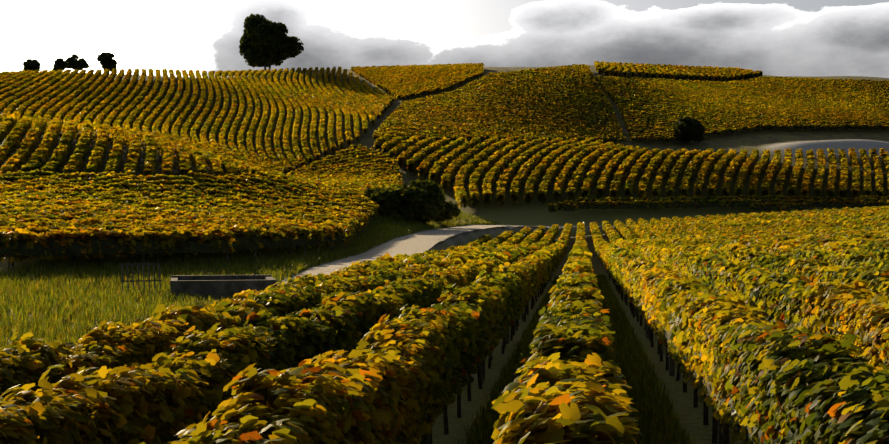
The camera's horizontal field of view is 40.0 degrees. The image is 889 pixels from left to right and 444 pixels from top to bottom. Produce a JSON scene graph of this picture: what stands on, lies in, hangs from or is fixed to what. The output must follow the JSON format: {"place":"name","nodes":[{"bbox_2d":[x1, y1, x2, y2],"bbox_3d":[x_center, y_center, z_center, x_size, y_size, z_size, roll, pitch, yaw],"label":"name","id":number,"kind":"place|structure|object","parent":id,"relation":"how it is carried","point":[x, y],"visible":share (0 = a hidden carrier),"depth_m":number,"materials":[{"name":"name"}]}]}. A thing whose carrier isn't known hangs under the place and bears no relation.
{"place":"outdoors","nodes":[
{"label":"outdoors","id":0,"kind":"place"},
{"bbox_2d":[0,65,888,443],"bbox_3d":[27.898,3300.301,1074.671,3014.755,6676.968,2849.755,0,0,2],"label":"terrain","id":1,"kind":"structure","parent":0,"point":[532,215],"depth_m":125.10,"materials":[{"name":"brown soil"}]},
{"bbox_2d":[22,59,40,70],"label":"tree","id":2,"kind":"object","parent":1,"relation":"on","point":[31,64],"visible":0.92,"depth_m":181.61,"materials":[{"name":"green plant"}]},
{"bbox_2d":[52,58,69,71],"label":"tree","id":3,"kind":"object","parent":1,"relation":"on","point":[60,64],"visible":0.96,"depth_m":185.35,"materials":[{"name":"green plant"}]},
{"bbox_2d":[66,54,89,69],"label":"tree","id":4,"kind":"object","parent":1,"relation":"on","point":[76,64],"depth_m":187.57,"materials":[{"name":"plant"}]},
{"bbox_2d":[97,52,116,71],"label":"tree","id":5,"kind":"object","parent":1,"relation":"on","point":[106,60],"visible":0.98,"depth_m":191.14,"materials":[{"name":"plant"}]},
{"bbox_2d":[120,263,161,292],"bbox_3d":[-8.180,1.578,32.945,1.100,0.970,0.041,0,-22,-20],"label":"fence","id":6,"kind":"object","parent":1,"relation":"on","point":[138,280],"visible":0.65,"depth_m":32.98,"materials":[{"name":"grey metal"}]},
{"bbox_2d":[170,275,276,301],"bbox_3d":[-6.120,1.887,33.714,2.800,0.750,2.180,0,0,-12],"label":"concrete basin","id":7,"kind":"object","parent":1,"relation":"on","point":[215,286],"visible":0.44,"depth_m":32.69,"materials":[{"name":"grey concrete"}]},
{"bbox_2d":[0,211,504,353],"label":"bank grass","id":8,"kind":"structure","parent":1,"relation":"on","point":[17,290],"depth_m":34.93,"materials":[{"name":"green plant"}]},
{"bbox_2d":[239,13,303,69],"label":"lone tree","id":9,"kind":"object","parent":1,"relation":"on","point":[263,40],"depth_m":235.81,"materials":[{"name":"green plant"}]},
{"bbox_2d":[6,253,728,443],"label":"vine trunks","id":10,"kind":"object","parent":1,"relation":"on","point":[695,405],"visible":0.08,"depth_m":13.47,"materials":[{"name":"brown wood"}]},
{"bbox_2d":[360,187,399,216],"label":"bush","id":11,"kind":"object","parent":1,"relation":"on","point":[387,201],"visible":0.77,"depth_m":86.55,"materials":[{"name":"green plant"}]},
{"bbox_2d":[394,179,445,223],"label":"bush","id":12,"kind":"object","parent":1,"relation":"on","point":[418,200],"depth_m":87.52,"materials":[{"name":"green plant"}]},
{"bbox_2d":[5,76,877,443],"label":"vine posts","id":13,"kind":"object","parent":1,"relation":"on","point":[671,360],"visible":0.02,"depth_m":18.90,"materials":[{"name":"brown wood"}]},
{"bbox_2d":[0,293,888,443],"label":"vine leaves","id":14,"kind":"object","parent":1,"relation":"on","point":[388,378],"visible":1,"depth_m":5.82,"materials":[{"name":"yellow plant"}]},
{"bbox_2d":[0,61,888,241],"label":"vine leaves","id":15,"kind":"object","parent":1,"relation":"on","point":[360,181],"visible":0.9,"depth_m":149.84,"materials":[{"name":"yellow plant"}]},
{"bbox_2d":[0,120,888,288],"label":"vine leaves","id":16,"kind":"object","parent":1,"relation":"on","point":[29,209],"visible":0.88,"depth_m":60.89,"materials":[{"name":"yellow plant"}]},
{"bbox_2d":[0,64,888,443],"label":"vine rows","id":17,"kind":"object","parent":1,"relation":"on","point":[74,248],"visible":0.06,"depth_m":127.56,"materials":[{"name":"plant"}]},
{"bbox_2d":[432,201,460,223],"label":"bush","id":18,"kind":"object","parent":1,"relation":"on","point":[451,210],"depth_m":91.74,"materials":[{"name":"green plant"}]},
{"bbox_2d":[147,241,888,395],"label":"vine leaves","id":19,"kind":"object","parent":1,"relation":"on","point":[484,296],"visible":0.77,"depth_m":13.67,"materials":[{"name":"yellow plant"}]},
{"bbox_2d":[414,274,735,443],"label":"lane grass","id":20,"kind":"structure","parent":1,"relation":"on","point":[657,422],"depth_m":12.71,"materials":[{"name":"green plant"}]},
{"bbox_2d":[673,116,704,145],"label":"bush","id":21,"kind":"object","parent":1,"relation":"on","point":[689,128],"depth_m":167.14,"materials":[{"name":"green plant"}]},
{"bbox_2d":[0,0,888,77],"label":"sky","id":22,"kind":"structure","parent":0,"point":[818,38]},
{"bbox_2d":[284,225,614,283],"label":"gravel road","id":23,"kind":"structure","parent":0,"point":[419,242],"depth_m":66.35,"materials":[{"name":"beige gravel"}]}
]}

